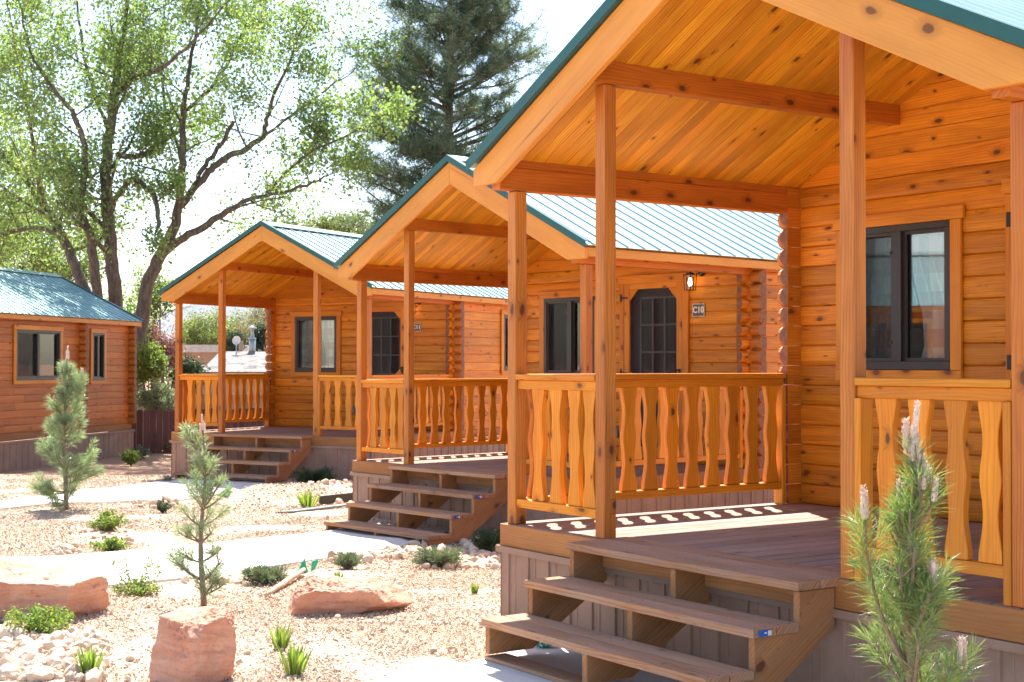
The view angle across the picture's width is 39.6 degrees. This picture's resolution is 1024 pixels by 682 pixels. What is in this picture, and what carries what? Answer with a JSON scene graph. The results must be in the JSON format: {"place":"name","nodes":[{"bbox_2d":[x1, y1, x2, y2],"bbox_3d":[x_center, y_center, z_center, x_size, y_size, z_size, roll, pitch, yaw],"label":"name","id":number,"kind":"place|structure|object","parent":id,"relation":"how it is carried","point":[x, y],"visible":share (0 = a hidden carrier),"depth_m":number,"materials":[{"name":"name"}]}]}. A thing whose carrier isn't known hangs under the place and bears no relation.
{"place":"outdoors","nodes":[
{"label":"outdoors","id":0,"kind":"place"},
{"bbox_2d":[0,477,275,510],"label":"path","id":1,"kind":"structure","parent":0,"point":[143,492],"depth_m":18.80,"materials":[{"name":"concrete"}]},
{"bbox_2d":[149,304,264,350],"bbox_3d":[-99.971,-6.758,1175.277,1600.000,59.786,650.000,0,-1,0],"label":"hill","id":2,"kind":"structure","parent":0,"point":[171,318],"depth_m":996.65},
{"bbox_2d":[0,523,447,588],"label":"path","id":3,"kind":"structure","parent":0,"point":[291,549],"depth_m":12.48,"materials":[{"name":"concrete"}]},
{"bbox_2d":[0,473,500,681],"bbox_3d":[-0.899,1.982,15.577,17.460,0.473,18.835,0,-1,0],"label":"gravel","id":4,"kind":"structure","parent":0,"point":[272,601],"depth_m":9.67,"materials":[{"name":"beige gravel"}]},
{"bbox_2d":[264,568,305,596],"bbox_3d":[-1.649,1.757,10.391,0.049,0.049,1.350,0,-1,3],"label":"stick","id":5,"kind":"object","parent":4,"relation":"on","point":[284,582],"visible":1,"depth_m":10.29,"materials":[{"name":"brown wood"}]},
{"bbox_2d":[0,0,604,314],"label":"sky","id":6,"kind":"structure","parent":0,"point":[568,17],"materials":[{"name":"white"}]},
{"bbox_2d":[0,369,702,681],"bbox_3d":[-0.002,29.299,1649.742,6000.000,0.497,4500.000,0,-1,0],"label":"ground","id":7,"kind":"structure","parent":0,"point":[157,463],"depth_m":10.02,"materials":[{"name":"beige gravel"}]},
{"bbox_2d":[0,105,66,271],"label":"tree","id":8,"kind":"object","parent":7,"relation":"on","point":[22,225],"visible":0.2,"depth_m":41.63,"materials":[{"name":"green plant"}]},
{"bbox_2d":[3,603,75,633],"bbox_3d":[-2.762,1.632,8.316,0.456,0.221,0.442,0,-1,0],"label":"shrub","id":9,"kind":"object","parent":7,"relation":"on","point":[33,620],"visible":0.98,"depth_m":8.24,"materials":[{"name":"green plant"}]},
{"bbox_2d":[0,558,109,618],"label":"boulder","id":10,"kind":"object","parent":7,"relation":"on","point":[77,591],"visible":0.69,"depth_m":8.84,"materials":[{"name":"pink stone"}]},
{"bbox_2d":[0,186,122,295],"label":"tree","id":11,"kind":"object","parent":7,"relation":"on","point":[66,273],"visible":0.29,"depth_m":43.16,"materials":[{"name":"green plant"}]},
{"bbox_2d":[25,345,107,510],"bbox_3d":[-5.266,1.040,16.859,0.918,1.979,0.983,0,-1,30],"label":"young pine","id":12,"kind":"object","parent":7,"relation":"on","point":[47,488],"visible":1,"depth_m":16.81,"materials":[{"name":"green plant"}]},
{"bbox_2d":[0,267,143,472],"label":"log cabin","id":13,"kind":"object","parent":7,"relation":"on","point":[46,319],"visible":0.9,"depth_m":28.55,"materials":[{"name":"orange wood"}]},
{"bbox_2d":[13,325,62,383],"bbox_3d":[-9.086,0.265,27.241,0.094,1.110,1.770,0,-1,12],"label":"window","id":14,"kind":"structure","parent":13,"relation":"in","point":[36,352],"depth_m":27.19,"materials":[{"name":"brown metal"}]},
{"bbox_2d":[90,329,106,383],"bbox_3d":[-8.613,0.319,29.542,0.094,1.140,0.670,0,-1,12],"label":"window","id":15,"kind":"structure","parent":13,"relation":"in","point":[98,337],"depth_m":29.53,"materials":[{"name":"orange wood"}]},
{"bbox_2d":[87,509,129,530],"bbox_3d":[-4.107,1.826,14.418,0.417,0.251,0.356,1,-1,-39],"label":"shrub","id":16,"kind":"object","parent":7,"relation":"on","point":[106,521],"visible":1,"depth_m":14.40,"materials":[{"name":"green plant"}]},
{"bbox_2d":[88,535,130,551],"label":"shrub","id":17,"kind":"object","parent":7,"relation":"on","point":[113,543],"visible":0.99,"depth_m":13.02,"materials":[{"name":"green plant"}]},
{"bbox_2d":[118,449,141,465],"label":"shrub","id":18,"kind":"object","parent":7,"relation":"on","point":[128,458],"visible":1,"depth_m":27.53,"materials":[{"name":"green plant"}]},
{"bbox_2d":[103,279,169,343],"bbox_3d":[-10.513,0.488,37.605,2.684,4.207,2.422,0,-1,0],"label":"tree","id":19,"kind":"object","parent":7,"relation":"on","point":[129,308],"visible":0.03,"depth_m":37.45,"materials":[{"name":"green plant"}]},
{"bbox_2d":[0,0,274,431],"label":"cottonwood tree","id":20,"kind":"object","parent":7,"relation":"on","point":[67,171],"visible":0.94,"depth_m":32.69,"materials":[{"name":"green plant"}]},
{"bbox_2d":[111,555,167,596],"bbox_3d":[-2.593,1.639,9.875,0.420,0.289,0.295,0,-1,0],"label":"shrub","id":21,"kind":"object","parent":7,"relation":"on","point":[135,587],"visible":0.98,"depth_m":9.87,"materials":[{"name":"green plant"}]},
{"bbox_2d":[128,444,151,458],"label":"shrub","id":22,"kind":"object","parent":7,"relation":"on","point":[144,453],"visible":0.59,"depth_m":29.61,"materials":[{"name":"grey plant"}]},
{"bbox_2d":[133,335,173,447],"bbox_3d":[-8.563,1.184,33.498,1.298,2.678,1.324,0,-1,0],"label":"shrub","id":23,"kind":"object","parent":7,"relation":"on","point":[151,362],"visible":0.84,"depth_m":33.34,"materials":[{"name":"green plant"}]},
{"bbox_2d":[133,372,174,410],"bbox_3d":[-8.092,1.590,32.379,1.322,1.832,1.357,0,-1,0],"label":"shrub","id":24,"kind":"object","parent":7,"relation":"on","point":[158,397],"visible":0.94,"depth_m":32.26,"materials":[{"name":"green plant"}]},
{"bbox_2d":[136,393,174,448],"bbox_3d":[-8.511,2.002,33.991,0.150,1.552,3.028,0,-1,10],"label":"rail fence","id":25,"kind":"object","parent":7,"relation":"on","point":[149,428],"depth_m":32.86,"materials":[{"name":"brown wood"}]},
{"bbox_2d":[121,256,193,390],"bbox_3d":[-9.943,0.092,40.021,2.048,5.082,2.366,1,-1,-38],"label":"tree","id":26,"kind":"object","parent":7,"relation":"on","point":[159,284],"visible":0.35,"depth_m":39.99,"materials":[{"name":"green plant"}]},
{"bbox_2d":[156,498,171,512],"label":"shrub","id":27,"kind":"object","parent":7,"relation":"on","point":[161,508],"visible":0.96,"depth_m":16.48,"materials":[{"name":"green plant"}]},
{"bbox_2d":[159,473,175,480],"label":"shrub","id":28,"kind":"object","parent":7,"relation":"on","point":[168,478],"visible":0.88,"depth_m":20.89,"materials":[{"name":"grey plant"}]},
{"bbox_2d":[147,316,189,390],"bbox_3d":[-9.246,0.938,37.916,1.378,3.325,1.471,-1,-1,42],"label":"plum tree","id":29,"kind":"object","parent":7,"relation":"on","point":[169,348],"visible":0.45,"depth_m":37.75,"materials":[{"name":"red plant"}]},
{"bbox_2d":[163,352,210,409],"bbox_3d":[-8.164,1.415,36.006,1.392,2.302,1.346,0,-1,0],"label":"shrub","id":30,"kind":"object","parent":7,"relation":"on","point":[190,366],"visible":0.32,"depth_m":35.77,"materials":[{"name":"green plant"}]},
{"bbox_2d":[148,605,236,681],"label":"boulder","id":31,"kind":"object","parent":7,"relation":"on","point":[196,644],"visible":0.99,"depth_m":7.02,"materials":[{"name":"red stone"}]},
{"bbox_2d":[131,408,264,453],"bbox_3d":[-6.666,2.059,32.112,3.853,1.100,0.020,1,-1,-26],"label":"picket fence","id":32,"kind":"object","parent":7,"relation":"on","point":[157,422],"visible":0.27,"depth_m":31.54,"materials":[{"name":"brown wood"}]},
{"bbox_2d":[159,414,237,606],"bbox_3d":[-2.032,1.118,9.249,0.533,1.289,0.476,0,-1,0],"label":"young pine","id":33,"kind":"object","parent":7,"relation":"on","point":[201,492],"visible":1,"depth_m":9.25,"materials":[{"name":"green plant"}]},
{"bbox_2d":[171,305,234,344],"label":"tree","id":34,"kind":"object","parent":7,"relation":"on","point":[191,336],"visible":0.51,"depth_m":55.44,"materials":[{"name":"green plant"}]},
{"bbox_2d":[166,345,248,408],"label":"garden wall","id":35,"kind":"structure","parent":7,"relation":"on","point":[207,354],"depth_m":51.98,"materials":[{"name":"beige paint"}]},
{"bbox_2d":[173,308,251,335],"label":"tree","id":36,"kind":"object","parent":7,"relation":"on","point":[237,320],"visible":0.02,"depth_m":61.48,"materials":[{"name":"green plant"}]},
{"bbox_2d":[220,482,232,496],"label":"grass tuft","id":37,"kind":"object","parent":7,"relation":"on","point":[226,493],"visible":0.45,"depth_m":17.55,"materials":[{"name":"green plant"}]},
{"bbox_2d":[202,393,261,427],"bbox_3d":[-6.885,2.011,34.934,2.212,1.470,0.020,0,-1,29],"label":"board fence","id":38,"kind":"object","parent":7,"relation":"on","point":[260,406],"visible":0.12,"depth_m":34.82,"materials":[{"name":"brown wood"}]},
{"bbox_2d":[202,326,266,394],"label":"neighbour house","id":39,"kind":"structure","parent":7,"relation":"on","point":[250,361],"depth_m":46.25,"materials":[{"name":"beige paint"}]},
{"bbox_2d":[232,336,240,352],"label":"satellite dish","id":40,"kind":"object","parent":39,"relation":"attached to","point":[236,340],"visible":0.98,"depth_m":47.62,"materials":[{"name":"white paint"}]},
{"bbox_2d":[226,329,246,350],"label":"shrub","id":41,"kind":"object","parent":7,"relation":"on","point":[230,346],"visible":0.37,"depth_m":49.78,"materials":[{"name":"green plant"}]},
{"bbox_2d":[211,308,269,347],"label":"tree","id":42,"kind":"object","parent":7,"relation":"on","point":[258,316],"visible":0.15,"depth_m":57.12,"materials":[{"name":"green plant"}]},
{"bbox_2d":[0,479,500,681],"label":"cobblestones","id":43,"kind":"structure","parent":7,"relation":"on","point":[25,661],"depth_m":7.99,"materials":[{"name":"stone"}]},
{"bbox_2d":[71,642,106,674],"bbox_3d":[-2.137,1.616,7.219,0.191,0.185,0.175,1,-1,-44],"label":"grass tuft","id":44,"kind":"object","parent":43,"relation":"on","point":[89,661],"visible":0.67,"depth_m":7.20,"materials":[{"name":"green plant"}]},
{"bbox_2d":[75,0,432,392],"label":"cottonwood tree","id":45,"kind":"object","parent":7,"relation":"on","point":[322,134],"visible":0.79,"depth_m":32.42,"materials":[{"name":"green plant"}]},
{"bbox_2d":[244,322,269,350],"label":"shrub","id":46,"kind":"object","parent":7,"relation":"on","point":[259,334],"visible":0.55,"depth_m":49.89,"materials":[{"name":"green plant"}]},
{"bbox_2d":[239,561,294,585],"bbox_3d":[-1.819,1.716,10.472,0.424,0.205,0.389,0,-1,0],"label":"creeping juniper","id":47,"kind":"object","parent":7,"relation":"on","point":[263,575],"visible":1,"depth_m":10.43,"materials":[{"name":"green plant"}]},
{"bbox_2d":[266,621,294,649],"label":"grass tuft","id":48,"kind":"object","parent":7,"relation":"on","point":[282,639],"visible":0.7,"depth_m":7.86,"materials":[{"name":"green plant"}]},
{"bbox_2d":[272,639,314,675],"bbox_3d":[-1.104,1.616,7.252,0.192,0.188,0.192,0,-1,25],"label":"grass tuft","id":49,"kind":"object","parent":7,"relation":"on","point":[297,661],"visible":0.82,"depth_m":7.23,"materials":[{"name":"green plant"}]},
{"bbox_2d":[265,203,332,228],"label":"tree","id":50,"kind":"object","parent":7,"relation":"on","point":[304,223],"visible":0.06,"depth_m":52.37,"materials":[{"name":"green plant"}]},
{"bbox_2d":[298,558,307,572],"bbox_3d":[-1.661,1.796,11.211,0.099,0.150,0.042,-14,2,-11],"label":"marker flag","id":51,"kind":"object","parent":7,"relation":"on","point":[303,564],"visible":0.7,"depth_m":11.21,"materials":[{"name":"green plastic"}]},
{"bbox_2d":[295,489,321,507],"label":"grass tuft","id":52,"kind":"object","parent":7,"relation":"on","point":[305,500],"visible":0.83,"depth_m":17.16,"materials":[{"name":"green plant"}]},
{"bbox_2d":[277,504,345,512],"bbox_3d":[-2.271,1.985,16.924,0.100,0.021,1.361,-1,-1,35],"label":"plank","id":53,"kind":"object","parent":7,"relation":"on","point":[314,508],"visible":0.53,"depth_m":16.75,"materials":[{"name":"grey wood"}]},
{"bbox_2d":[291,464,336,482],"bbox_3d":[-2.799,1.925,20.303,0.688,0.339,0.804,0,-1,0],"label":"creeping juniper","id":54,"kind":"object","parent":7,"relation":"on","point":[305,475],"visible":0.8,"depth_m":20.14,"materials":[{"name":"green plant"}]},
{"bbox_2d":[311,558,317,570],"bbox_3d":[-1.549,1.769,11.039,0.037,0.160,0.085,6,-4,22],"label":"marker flag","id":55,"kind":"object","parent":7,"relation":"on","point":[314,564],"visible":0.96,"depth_m":11.07,"materials":[{"name":"green plastic"}]},
{"bbox_2d":[158,221,507,482],"bbox_3d":[-1.920,0.313,25.286,4.123,4.195,9.902,0,-1,29],"label":"log cabin","id":56,"kind":"object","parent":7,"relation":"on","point":[294,286],"visible":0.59,"depth_m":23.19,"materials":[{"name":"orange wood"}]},
{"bbox_2d":[290,311,341,375],"bbox_3d":[-3.351,0.052,24.558,1.090,1.120,0.166,0,-1,29],"label":"window","id":57,"kind":"structure","parent":56,"relation":"in","point":[301,322],"depth_m":24.59,"materials":[{"name":"orange wood"}]},
{"bbox_2d":[355,302,403,416],"bbox_3d":[-2.156,0.414,23.843,1.095,2.125,0.187,0,-1,29],"label":"door","id":58,"kind":"structure","parent":56,"relation":"in","point":[387,317],"depth_m":23.85,"materials":[{"name":"grey paint"}]},
{"bbox_2d":[501,309,507,374],"bbox_3d":[-0.027,0.026,24.890,0.094,1.130,0.770,0,-1,29],"label":"window","id":59,"kind":"structure","parent":56,"relation":"in","point":[504,313],"depth_m":24.62,"materials":[{"name":"orange wood"}]},
{"bbox_2d":[319,493,351,504],"bbox_3d":[-2.159,1.968,17.682,0.020,0.134,0.644,-1,-1,39],"label":"bed edging","id":60,"kind":"object","parent":7,"relation":"on","point":[331,499],"visible":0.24,"depth_m":17.60,"materials":[{"name":"grey"}]},
{"bbox_2d":[301,203,374,234],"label":"tree","id":61,"kind":"object","parent":7,"relation":"on","point":[323,225],"visible":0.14,"depth_m":45.81,"materials":[{"name":"green plant"}]},
{"bbox_2d":[332,548,365,569],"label":"creeping juniper","id":62,"kind":"object","parent":7,"relation":"on","point":[349,560],"visible":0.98,"depth_m":11.51,"materials":[{"name":"green plant"}]},
{"bbox_2d":[287,576,412,615],"bbox_3d":[-1.051,1.644,9.124,0.824,0.251,0.442,0,-1,-3],"label":"boulder","id":63,"kind":"object","parent":7,"relation":"on","point":[345,595],"visible":0.93,"depth_m":8.97,"materials":[{"name":"pink stone"}]},
{"bbox_2d":[312,0,559,234],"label":"pine tree","id":64,"kind":"object","parent":7,"relation":"on","point":[459,24],"visible":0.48,"depth_m":32.99,"materials":[{"name":"green plant"}]},
{"bbox_2d":[408,545,465,567],"bbox_3d":[-0.592,1.780,11.728,0.450,0.222,0.435,-1,-1,36],"label":"creeping juniper","id":65,"kind":"object","parent":7,"relation":"on","point":[433,557],"visible":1,"depth_m":11.66,"materials":[{"name":"green plant"}]},
{"bbox_2d":[470,582,479,593],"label":"grass tuft","id":66,"kind":"object","parent":7,"relation":"on","point":[474,589],"visible":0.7,"depth_m":9.91,"materials":[{"name":"green plant"}]},
{"bbox_2d":[470,525,499,551],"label":"creeping juniper","id":67,"kind":"object","parent":7,"relation":"on","point":[487,540],"visible":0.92,"depth_m":12.70,"materials":[{"name":"green plant"}]},
{"bbox_2d":[324,155,792,546],"bbox_3d":[2.334,0.202,17.467,9.902,4.195,4.123,1,-1,-42],"label":"log cabin","id":68,"kind":"object","parent":7,"relation":"on","point":[698,290],"visible":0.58,"depth_m":15.61,"materials":[{"name":"orange wood"}]},
{"bbox_2d":[538,289,594,373],"bbox_3d":[0.713,-0.052,17.241,0.094,1.120,1.090,1,-1,-42],"label":"window","id":69,"kind":"structure","parent":68,"relation":"in","point":[559,316],"depth_m":17.39,"materials":[{"name":"brown metal"}]},
{"bbox_2d":[618,272,688,462],"bbox_3d":[1.626,0.304,16.191,0.187,2.125,1.095,1,-1,-42],"label":"door","id":70,"kind":"structure","parent":68,"relation":"in","point":[654,308],"depth_m":16.24,"materials":[{"name":"grey paint"}]},
{"bbox_2d":[466,0,1023,681],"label":"log cabin","id":71,"kind":"object","parent":7,"relation":"on","point":[870,152],"visible":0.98,"depth_m":8.40,"materials":[{"name":"orange wood"}]},
{"bbox_2d":[833,204,964,380],"bbox_3d":[2.595,-0.293,9.443,0.166,1.120,1.090,1,-1,-34],"label":"window","id":72,"kind":"structure","parent":71,"relation":"in","point":[936,232],"depth_m":9.37,"materials":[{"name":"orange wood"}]},
{"bbox_2d":[1002,178,1010,378],"bbox_3d":[3.317,0.058,8.249,0.037,2.120,1.095,1,-1,-34],"label":"door","id":73,"kind":"structure","parent":71,"relation":"in","point":[1005,181],"depth_m":8.67,"materials":[{"name":"grey paint"}]},
{"bbox_2d":[832,400,989,681],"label":"young pine","id":74,"kind":"object","parent":7,"relation":"on","point":[915,601],"visible":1,"depth_m":4.51,"materials":[{"name":"green plant"}]},
{"bbox_2d":[384,646,681,681],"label":"path","id":75,"kind":"structure","parent":0,"point":[481,670],"depth_m":7.22,"materials":[{"name":"concrete"}]},
{"bbox_2d":[536,642,552,647],"bbox_3d":[0.181,1.666,7.844,0.134,0.068,0.084,0,-1,0],"label":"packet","id":76,"kind":"object","parent":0,"point":[541,645],"visible":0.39,"depth_m":7.81}
]}

